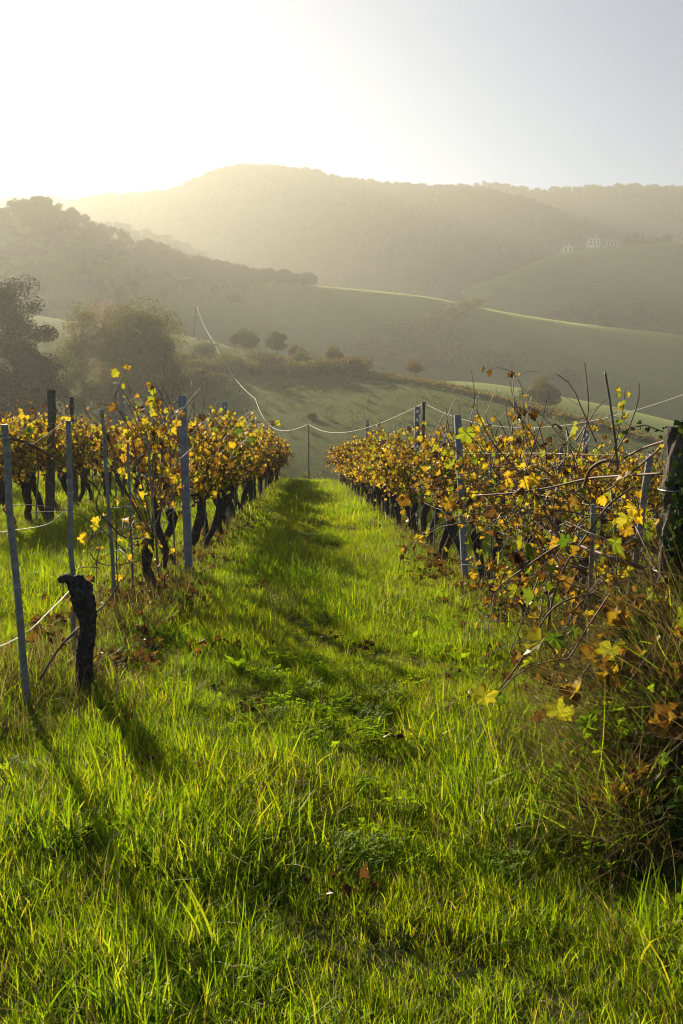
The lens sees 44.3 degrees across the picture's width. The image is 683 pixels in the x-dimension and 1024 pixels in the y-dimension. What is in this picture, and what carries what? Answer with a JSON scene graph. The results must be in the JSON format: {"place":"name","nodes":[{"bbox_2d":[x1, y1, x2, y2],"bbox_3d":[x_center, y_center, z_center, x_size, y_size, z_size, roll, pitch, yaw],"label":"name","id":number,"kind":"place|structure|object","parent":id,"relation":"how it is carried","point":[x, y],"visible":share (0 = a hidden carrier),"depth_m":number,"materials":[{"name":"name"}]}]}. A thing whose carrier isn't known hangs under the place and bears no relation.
{"place":"outdoors","nodes":[
{"label":"outdoors","id":0,"kind":"place"},
{"bbox_2d":[0,195,72,213],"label":"distant hills","id":1,"kind":"structure","parent":0,"point":[55,200],"depth_m":1043.31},
{"bbox_2d":[0,195,317,321],"bbox_3d":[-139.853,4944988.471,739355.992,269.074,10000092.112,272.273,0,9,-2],"label":"hill wood","id":2,"kind":"object","parent":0,"point":[164,259],"visible":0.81,"depth_m":395.49,"materials":[{"name":"green plant"}]},
{"bbox_2d":[79,173,585,300],"bbox_3d":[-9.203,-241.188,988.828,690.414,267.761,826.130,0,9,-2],"label":"wooded mountain","id":3,"kind":"structure","parent":0,"point":[374,276],"depth_m":799.40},
{"bbox_2d":[59,163,611,300],"bbox_3d":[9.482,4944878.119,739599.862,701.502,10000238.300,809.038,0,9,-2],"label":"mountain wood","id":4,"kind":"object","parent":3,"relation":"on","point":[181,196],"visible":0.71,"depth_m":825.45,"materials":[{"name":"green plant"}]},
{"bbox_2d":[0,311,666,492],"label":"vineyard hillside","id":5,"kind":"structure","parent":0,"point":[341,403],"depth_m":151.73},
{"bbox_2d":[0,340,31,424],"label":"tree","id":6,"kind":"object","parent":5,"relation":"on","point":[6,385],"visible":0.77,"depth_m":101.05,"materials":[{"name":"green plant"}]},
{"bbox_2d":[0,274,45,415],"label":"tree","id":7,"kind":"object","parent":5,"relation":"on","point":[11,317],"visible":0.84,"depth_m":112.50,"materials":[{"name":"green plant"}]},
{"bbox_2d":[0,323,60,430],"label":"tree","id":8,"kind":"object","parent":5,"relation":"on","point":[27,369],"visible":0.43,"depth_m":103.49,"materials":[{"name":"green plant"}]},
{"bbox_2d":[4,362,68,422],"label":"bush","id":9,"kind":"object","parent":5,"relation":"on","point":[36,390],"visible":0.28,"depth_m":96.74,"materials":[{"name":"green plant"}]},
{"bbox_2d":[51,344,89,415],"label":"bush","id":10,"kind":"object","parent":5,"relation":"on","point":[67,382],"visible":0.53,"depth_m":124.40,"materials":[{"name":"green plant"}]},
{"bbox_2d":[50,298,106,403],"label":"tree","id":11,"kind":"object","parent":5,"relation":"on","point":[80,351],"visible":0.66,"depth_m":134.57,"materials":[{"name":"green plant"}]},
{"bbox_2d":[86,300,115,324],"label":"tree","id":12,"kind":"object","parent":5,"relation":"on","point":[104,304],"visible":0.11,"depth_m":252.25,"materials":[{"name":"green plant"}]},
{"bbox_2d":[78,312,134,401],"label":"tree","id":13,"kind":"object","parent":5,"relation":"on","point":[98,349],"visible":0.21,"depth_m":135.81,"materials":[{"name":"green plant"}]},
{"bbox_2d":[72,359,151,429],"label":"bush","id":14,"kind":"object","parent":5,"relation":"on","point":[105,389],"visible":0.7,"depth_m":118.18,"materials":[{"name":"green plant"}]},
{"bbox_2d":[89,295,187,411],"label":"tree","id":15,"kind":"object","parent":5,"relation":"on","point":[135,353],"visible":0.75,"depth_m":131.23,"materials":[{"name":"green plant"}]},
{"bbox_2d":[135,369,186,432],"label":"bush","id":16,"kind":"object","parent":5,"relation":"on","point":[167,387],"visible":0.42,"depth_m":115.28,"materials":[{"name":"green plant"}]},
{"bbox_2d":[147,336,189,420],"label":"tree","id":17,"kind":"object","parent":5,"relation":"on","point":[167,349],"visible":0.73,"depth_m":129.99,"materials":[{"name":"green plant"}]},
{"bbox_2d":[175,366,207,385],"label":"bush","id":18,"kind":"object","parent":5,"relation":"on","point":[188,370],"visible":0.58,"depth_m":157.36,"materials":[{"name":"green plant"}]},
{"bbox_2d":[188,342,218,353],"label":"bush","id":19,"kind":"object","parent":5,"relation":"on","point":[204,347],"visible":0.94,"depth_m":190.01,"materials":[{"name":"green plant"}]},
{"bbox_2d":[200,360,229,373],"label":"bush","id":20,"kind":"object","parent":5,"relation":"on","point":[213,366],"visible":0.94,"depth_m":171.04,"materials":[{"name":"green plant"}]},
{"bbox_2d":[205,372,232,386],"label":"bush","id":21,"kind":"object","parent":5,"relation":"on","point":[216,379],"visible":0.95,"depth_m":160.18,"materials":[{"name":"green plant"}]},
{"bbox_2d":[234,328,259,351],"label":"tree","id":22,"kind":"object","parent":5,"relation":"on","point":[249,339],"visible":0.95,"depth_m":207.55,"materials":[{"name":"green plant"}]},
{"bbox_2d":[239,359,266,375],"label":"bush","id":23,"kind":"object","parent":5,"relation":"on","point":[256,368],"visible":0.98,"depth_m":175.04,"materials":[{"name":"green plant"}]},
{"bbox_2d":[265,331,287,354],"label":"tree","id":24,"kind":"object","parent":5,"relation":"on","point":[276,342],"visible":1,"depth_m":206.62,"materials":[{"name":"green plant"}]},
{"bbox_2d":[273,360,300,376],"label":"bush","id":25,"kind":"object","parent":5,"relation":"on","point":[285,368],"visible":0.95,"depth_m":178.09,"materials":[{"name":"green plant"}]},
{"bbox_2d":[0,320,665,479],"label":"rough tussocks","id":26,"kind":"object","parent":5,"relation":"on","point":[385,404],"visible":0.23,"depth_m":156.60,"materials":[{"name":"green plant"}]},
{"bbox_2d":[332,355,361,373],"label":"bush","id":27,"kind":"object","parent":5,"relation":"on","point":[353,360],"visible":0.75,"depth_m":190.08,"materials":[{"name":"green plant"}]},
{"bbox_2d":[345,369,662,444],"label":"distant vines","id":28,"kind":"object","parent":5,"relation":"on","point":[639,435],"visible":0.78,"depth_m":172.54,"materials":[{"name":"green plant"}]},
{"bbox_2d":[528,374,561,406],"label":"tree","id":29,"kind":"object","parent":5,"relation":"on","point":[541,387],"visible":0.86,"depth_m":214.10,"materials":[{"name":"green plant"}]},
{"bbox_2d":[0,467,682,1023],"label":"vineyard ground","id":30,"kind":"structure","parent":0,"point":[322,935],"depth_m":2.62,"materials":[{"name":"plant"}]},
{"bbox_2d":[0,424,29,712],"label":"metal stake","id":31,"kind":"object","parent":30,"relation":"on","point":[9,507],"visible":0.98,"depth_m":4.39,"materials":[{"name":"metal"}]},
{"bbox_2d":[0,413,52,504],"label":"grapevine","id":32,"kind":"object","parent":30,"relation":"on","point":[29,428],"visible":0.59,"depth_m":13.44,"materials":[{"name":"yellow plant"}]},
{"bbox_2d":[0,403,64,523],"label":"grapevine","id":33,"kind":"object","parent":30,"relation":"on","point":[14,447],"visible":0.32,"depth_m":14.08,"materials":[{"name":"yellow plant"}]},
{"bbox_2d":[0,400,65,522],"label":"grapevine","id":34,"kind":"object","parent":30,"relation":"on","point":[26,490],"visible":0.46,"depth_m":14.67,"materials":[{"name":"yellow plant"}]},
{"bbox_2d":[7,411,87,513],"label":"grapevine","id":35,"kind":"object","parent":30,"relation":"on","point":[33,477],"visible":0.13,"depth_m":15.71,"materials":[{"name":"yellow plant"}]},
{"bbox_2d":[44,389,55,521],"bbox_3d":[-5.264,-0.925,15.145,0.340,2.542,0.186,0,9,-2],"label":"timber post","id":36,"kind":"object","parent":30,"relation":"on","point":[50,481],"visible":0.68,"depth_m":15.10,"materials":[{"name":"brown wood"}]},
{"bbox_2d":[11,399,100,507],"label":"grapevine","id":37,"kind":"object","parent":30,"relation":"on","point":[77,443],"visible":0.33,"depth_m":16.70,"materials":[{"name":"yellow plant"}]},
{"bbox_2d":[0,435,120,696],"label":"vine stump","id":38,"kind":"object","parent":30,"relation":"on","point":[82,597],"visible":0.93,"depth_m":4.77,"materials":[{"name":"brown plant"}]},
{"bbox_2d":[25,397,97,494],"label":"grapevine","id":39,"kind":"object","parent":30,"relation":"on","point":[63,478],"visible":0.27,"depth_m":17.38,"materials":[{"name":"yellow plant"}]},
{"bbox_2d":[65,420,75,656],"bbox_3d":[-1.715,0.258,5.345,0.070,1.671,0.049,0,9,-2],"label":"metal stake","id":40,"kind":"object","parent":30,"relation":"on","point":[68,433],"visible":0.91,"depth_m":5.30,"materials":[{"name":"metal"}]},
{"bbox_2d":[69,396,78,506],"bbox_3d":[-5.799,-1.202,18.185,0.135,2.586,0.129,0,9,-2],"label":"timber post","id":41,"kind":"object","parent":30,"relation":"on","point":[75,479],"visible":0.34,"depth_m":18.21,"materials":[{"name":"brown wood"}]},
{"bbox_2d":[56,404,116,501],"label":"grapevine","id":42,"kind":"object","parent":30,"relation":"on","point":[86,471],"visible":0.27,"depth_m":19.22,"materials":[{"name":"yellow plant"}]},
{"bbox_2d":[57,402,118,504],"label":"grapevine","id":43,"kind":"object","parent":30,"relation":"on","point":[78,465],"visible":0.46,"depth_m":18.12,"materials":[{"name":"yellow plant"}]},
{"bbox_2d":[0,363,213,609],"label":"grapevine","id":44,"kind":"object","parent":30,"relation":"on","point":[147,543],"visible":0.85,"depth_m":7.94,"materials":[{"name":"yellow plant"}]},
{"bbox_2d":[100,410,114,592],"bbox_3d":[-2.014,0.033,7.270,0.080,1.825,0.047,0,9,-2],"label":"metal stake","id":45,"kind":"object","parent":30,"relation":"on","point":[103,419],"visible":0.9,"depth_m":7.24,"materials":[{"name":"metal"}]},
{"bbox_2d":[85,410,132,499],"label":"grapevine","id":46,"kind":"object","parent":30,"relation":"on","point":[98,459],"visible":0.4,"depth_m":19.88,"materials":[{"name":"yellow plant"}]},
{"bbox_2d":[127,442,133,585],"bbox_3d":[-1.994,0.117,7.949,0.041,1.553,0.036,0,9,-2],"label":"metal stake","id":47,"kind":"object","parent":30,"relation":"on","point":[130,508],"visible":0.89,"depth_m":7.92,"materials":[{"name":"metal"}]},
{"bbox_2d":[145,430,159,582],"bbox_3d":[-1.844,0.047,8.240,0.104,1.691,0.035,0,9,-2],"label":"metal stake","id":48,"kind":"object","parent":30,"relation":"on","point":[150,477],"visible":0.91,"depth_m":8.21,"materials":[{"name":"metal"}]},
{"bbox_2d":[102,392,221,564],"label":"grapevine","id":49,"kind":"object","parent":30,"relation":"on","point":[168,532],"visible":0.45,"depth_m":9.90,"materials":[{"name":"yellow plant"}]},
{"bbox_2d":[97,375,236,573],"bbox_3d":[-1.939,-0.296,8.969,1.271,2.324,1.345,4,9,24],"label":"grapevine","id":50,"kind":"object","parent":30,"relation":"on","point":[143,425],"visible":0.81,"depth_m":8.88,"materials":[{"name":"yellow plant"}]},
{"bbox_2d":[178,395,192,575],"bbox_3d":[-1.751,-0.202,9.444,0.114,2.201,0.086,0,9,-2],"label":"vineyard post","id":51,"kind":"object","parent":30,"relation":"on","point":[185,480],"visible":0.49,"depth_m":9.40,"materials":[{"name":"metal"}]},
{"bbox_2d":[138,348,266,552],"bbox_3d":[-1.792,-0.689,10.999,1.379,2.834,2.081,2,9,10],"label":"grapevine","id":52,"kind":"object","parent":30,"relation":"on","point":[205,453],"visible":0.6,"depth_m":11.01,"materials":[{"name":"yellow plant"}]},
{"bbox_2d":[170,388,248,549],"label":"grapevine","id":53,"kind":"object","parent":30,"relation":"on","point":[212,468],"visible":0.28,"depth_m":11.77,"materials":[{"name":"yellow plant"}]},
{"bbox_2d":[168,382,275,550],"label":"grapevine","id":54,"kind":"object","parent":30,"relation":"on","point":[223,459],"visible":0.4,"depth_m":12.69,"materials":[{"name":"yellow plant"}]},
{"bbox_2d":[165,414,278,538],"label":"grapevine","id":55,"kind":"object","parent":30,"relation":"on","point":[232,460],"visible":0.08,"depth_m":13.30,"materials":[{"name":"yellow plant"}]},
{"bbox_2d":[179,405,281,533],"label":"grapevine","id":56,"kind":"object","parent":30,"relation":"on","point":[227,498],"visible":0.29,"depth_m":14.42,"materials":[{"name":"yellow plant"}]},
{"bbox_2d":[198,414,263,528],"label":"grapevine","id":57,"kind":"object","parent":30,"relation":"on","point":[242,461],"visible":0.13,"depth_m":14.66,"materials":[{"name":"yellow plant"}]},
{"bbox_2d":[214,410,275,513],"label":"grapevine","id":58,"kind":"object","parent":30,"relation":"on","point":[259,448],"visible":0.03,"depth_m":18.42,"materials":[{"name":"yellow plant"}]},
{"bbox_2d":[232,410,271,505],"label":"grapevine","id":59,"kind":"object","parent":30,"relation":"on","point":[246,488],"visible":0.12,"depth_m":20.85,"materials":[{"name":"yellow plant"}]},
{"bbox_2d":[1,500,648,897],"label":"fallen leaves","id":60,"kind":"object","parent":30,"relation":"on","point":[141,648],"visible":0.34,"depth_m":6.44,"materials":[{"name":"brown plant"}]},
{"bbox_2d":[0,519,677,890],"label":"weeds","id":61,"kind":"object","parent":30,"relation":"on","point":[376,723],"visible":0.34,"depth_m":4.40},
{"bbox_2d":[338,439,370,497],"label":"grapevine","id":62,"kind":"object","parent":30,"relation":"on","point":[341,453],"visible":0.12,"depth_m":27.39,"materials":[{"name":"yellow plant"}]},
{"bbox_2d":[346,425,380,510],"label":"grapevine","id":63,"kind":"object","parent":30,"relation":"on","point":[378,492],"visible":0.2,"depth_m":22.09,"materials":[{"name":"yellow plant"}]},
{"bbox_2d":[348,423,407,515],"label":"grapevine","id":64,"kind":"object","parent":30,"relation":"on","point":[375,460],"visible":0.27,"depth_m":20.30,"materials":[{"name":"yellow plant"}]},
{"bbox_2d":[359,426,413,515],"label":"grapevine","id":65,"kind":"object","parent":30,"relation":"on","point":[394,445],"visible":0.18,"depth_m":18.05,"materials":[{"name":"yellow plant"}]},
{"bbox_2d":[363,442,411,526],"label":"grapevine","id":66,"kind":"object","parent":30,"relation":"on","point":[391,497],"visible":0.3,"depth_m":17.17,"materials":[{"name":"yellow plant"}]},
{"bbox_2d":[370,420,413,518],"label":"grapevine","id":67,"kind":"object","parent":30,"relation":"on","point":[402,448],"visible":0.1,"depth_m":19.43,"materials":[{"name":"yellow plant"}]},
{"bbox_2d":[380,445,419,531],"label":"grapevine","id":68,"kind":"object","parent":30,"relation":"on","point":[407,508],"visible":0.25,"depth_m":16.26,"materials":[{"name":"yellow plant"}]},
{"bbox_2d":[369,432,445,533],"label":"grapevine","id":69,"kind":"object","parent":30,"relation":"on","point":[405,477],"visible":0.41,"depth_m":15.56,"materials":[{"name":"yellow plant"}]},
{"bbox_2d":[413,406,419,533],"bbox_3d":[1.389,-0.622,15.604,0.101,2.658,0.072,0,9,-2],"label":"concrete post","id":70,"kind":"object","parent":30,"relation":"on","point":[417,416],"visible":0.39,"depth_m":15.46,"materials":[{"name":"concrete"}]},
{"bbox_2d":[390,420,452,543],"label":"grapevine","id":71,"kind":"object","parent":30,"relation":"on","point":[425,508],"visible":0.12,"depth_m":14.63,"materials":[{"name":"yellow plant"}]},
{"bbox_2d":[386,407,478,556],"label":"grapevine","id":72,"kind":"object","parent":30,"relation":"on","point":[443,539],"visible":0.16,"depth_m":12.68,"materials":[{"name":"yellow plant"}]},
{"bbox_2d":[398,411,467,546],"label":"grapevine","id":73,"kind":"object","parent":30,"relation":"on","point":[429,536],"visible":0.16,"depth_m":13.89,"materials":[{"name":"yellow plant"}]},
{"bbox_2d":[388,407,490,560],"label":"grapevine","id":74,"kind":"object","parent":30,"relation":"on","point":[449,539],"visible":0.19,"depth_m":11.68,"materials":[{"name":"yellow plant"}]},
{"bbox_2d":[454,415,468,579],"bbox_3d":[1.480,-0.075,10.345,0.229,2.229,0.081,0,9,-2],"label":"concrete post","id":75,"kind":"object","parent":30,"relation":"on","point":[459,447],"visible":0.49,"depth_m":10.31,"materials":[{"name":"concrete"}]},
{"bbox_2d":[408,386,517,583],"bbox_3d":[1.353,-0.196,9.746,1.248,2.502,1.820,1,9,8],"label":"grapevine","id":76,"kind":"object","parent":30,"relation":"on","point":[448,463],"visible":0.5,"depth_m":9.81,"materials":[{"name":"yellow plant"}]},
{"bbox_2d":[407,370,533,568],"bbox_3d":[1.417,-0.464,11.100,1.465,2.774,1.885,-7,11,-40],"label":"grapevine","id":77,"kind":"object","parent":30,"relation":"on","point":[452,530],"visible":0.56,"depth_m":11.11,"materials":[{"name":"yellow plant"}]},
{"bbox_2d":[420,390,554,595],"bbox_3d":[1.651,-0.140,9.169,1.275,2.381,1.349,5,10,29],"label":"grapevine","id":78,"kind":"object","parent":30,"relation":"on","point":[497,440],"visible":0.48,"depth_m":9.10,"materials":[{"name":"yellow plant"}]},
{"bbox_2d":[394,366,628,631],"bbox_3d":[1.859,0.038,7.954,2.007,2.824,3.350,5,10,31],"label":"grapevine","id":79,"kind":"object","parent":30,"relation":"on","point":[452,498],"visible":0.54,"depth_m":7.58,"materials":[{"name":"yellow plant"}]},
{"bbox_2d":[376,363,662,723],"bbox_3d":[1.641,0.649,6.300,2.652,3.488,4.838,0,9,-2],"label":"grapevine","id":80,"kind":"object","parent":30,"relation":"on","point":[621,522],"visible":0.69,"depth_m":5.62,"materials":[{"name":"yellow plant"}]},
{"bbox_2d":[371,447,682,939],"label":"dry brush","id":81,"kind":"object","parent":30,"relation":"on","point":[632,838],"visible":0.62,"depth_m":3.58,"materials":[{"name":"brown plant"}]},
{"bbox_2d":[527,432,603,518],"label":"grapevine","id":82,"kind":"object","parent":30,"relation":"on","point":[549,439],"visible":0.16,"depth_m":17.52,"materials":[{"name":"yellow plant"}]},
{"bbox_2d":[475,521,658,698],"bbox_3d":[1.979,0.880,4.985,2.703,2.590,2.081,3,9,22],"label":"grapevine","id":83,"kind":"object","parent":30,"relation":"on","point":[528,594],"visible":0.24,"depth_m":4.88,"materials":[{"name":"yellow plant"}]},
{"bbox_2d":[586,504,595,660],"bbox_3d":[1.641,0.609,5.537,0.056,1.330,0.040,0,9,-2],"label":"metal stake","id":84,"kind":"object","parent":30,"relation":"on","point":[592,520],"visible":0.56,"depth_m":5.48,"materials":[{"name":"metal"}]},
{"bbox_2d":[566,446,640,547],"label":"grapevine","id":85,"kind":"object","parent":30,"relation":"on","point":[601,523],"visible":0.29,"depth_m":15.72,"materials":[{"name":"yellow plant"}]},
{"bbox_2d":[541,571,682,950],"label":"bush","id":86,"kind":"object","parent":30,"relation":"on","point":[674,731],"visible":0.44,"depth_m":3.59,"materials":[{"name":"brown plant"}]},
{"bbox_2d":[584,428,665,556],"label":"grapevine","id":87,"kind":"object","parent":30,"relation":"on","point":[598,448],"visible":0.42,"depth_m":13.53,"materials":[{"name":"yellow plant"}]},
{"bbox_2d":[585,432,665,544],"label":"grapevine","id":88,"kind":"object","parent":30,"relation":"on","point":[626,440],"visible":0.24,"depth_m":14.88,"materials":[{"name":"yellow plant"}]},
{"bbox_2d":[610,444,664,552],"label":"grapevine","id":89,"kind":"object","parent":30,"relation":"on","point":[657,500],"visible":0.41,"depth_m":13.16,"materials":[{"name":"yellow plant"}]},
{"bbox_2d":[626,456,653,595],"bbox_3d":[1.780,0.491,5.160,0.186,1.670,0.056,0,9,-2],"label":"metal stake","id":90,"kind":"object","parent":30,"relation":"on","point":[646,482],"visible":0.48,"depth_m":5.07,"materials":[{"name":"metal"}]},
{"bbox_2d":[652,426,682,597],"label":"end post","id":91,"kind":"object","parent":30,"relation":"on","point":[673,444],"visible":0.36,"depth_m":4.32,"materials":[{"name":"grey wood"}]},
{"bbox_2d":[623,419,682,602],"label":"ivy plant","id":92,"kind":"object","parent":91,"relation":"attached to","point":[678,521],"visible":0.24,"depth_m":4.27,"materials":[{"name":"green plant"}]},
{"bbox_2d":[0,214,682,421],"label":"pasture hill","id":93,"kind":"structure","parent":0,"point":[321,320],"depth_m":406.78,"materials":[{"name":"plant"}]},
{"bbox_2d":[361,349,411,370],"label":"bush","id":94,"kind":"object","parent":93,"relation":"on","point":[381,361],"visible":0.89,"depth_m":383.56,"materials":[{"name":"green plant"}]},
{"bbox_2d":[393,347,428,366],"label":"bush","id":95,"kind":"object","parent":93,"relation":"on","point":[416,355],"visible":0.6,"depth_m":388.48,"materials":[{"name":"green plant"}]},
{"bbox_2d":[439,305,467,320],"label":"bush","id":96,"kind":"object","parent":93,"relation":"on","point":[457,313],"visible":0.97,"depth_m":424.59,"materials":[{"name":"green plant"}]},
{"bbox_2d":[462,347,508,367],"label":"bush","id":97,"kind":"object","parent":93,"relation":"on","point":[489,355],"visible":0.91,"depth_m":395.65,"materials":[{"name":"green plant"}]},
{"bbox_2d":[485,351,529,370],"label":"bush","id":98,"kind":"object","parent":93,"relation":"on","point":[510,362],"visible":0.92,"depth_m":393.66,"materials":[{"name":"green plant"}]},
{"bbox_2d":[545,368,581,388],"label":"bush","id":99,"kind":"object","parent":93,"relation":"on","point":[570,376],"visible":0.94,"depth_m":389.11,"materials":[{"name":"green plant"}]},
{"bbox_2d":[0,0,682,199],"label":"sky","id":100,"kind":"structure","parent":0,"point":[97,97],"materials":[{"name":"white"}]},
{"bbox_2d":[444,381,673,437],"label":"meadow slope","id":101,"kind":"structure","parent":0,"point":[565,403],"depth_m":271.31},
{"bbox_2d":[453,241,682,334],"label":"knoll pasture","id":102,"kind":"structure","parent":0,"point":[626,279],"depth_m":658.37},
{"bbox_2d":[538,300,659,329],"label":"knoll wood","id":103,"kind":"object","parent":102,"relation":"on","point":[580,313],"visible":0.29,"depth_m":619.73,"materials":[{"name":"green plant"}]},
{"bbox_2d":[515,193,682,245],"bbox_3d":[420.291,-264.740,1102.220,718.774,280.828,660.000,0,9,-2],"label":"ridge","id":104,"kind":"structure","parent":0,"point":[666,221],"depth_m":993.39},
{"bbox_2d":[456,180,682,244],"bbox_3d":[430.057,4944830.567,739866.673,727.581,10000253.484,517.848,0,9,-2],"label":"ridge wood","id":105,"kind":"object","parent":104,"relation":"on","point":[552,195],"visible":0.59,"depth_m":1024.18,"materials":[{"name":"green plant"}]},
{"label":"wooded spur","id":106,"kind":"structure","parent":0,"visible":0},
{"bbox_2d":[81,221,212,259],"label":"spur wood","id":107,"kind":"object","parent":106,"relation":"on","point":[187,248],"visible":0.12,"depth_m":629.88,"materials":[{"name":"green plant"}]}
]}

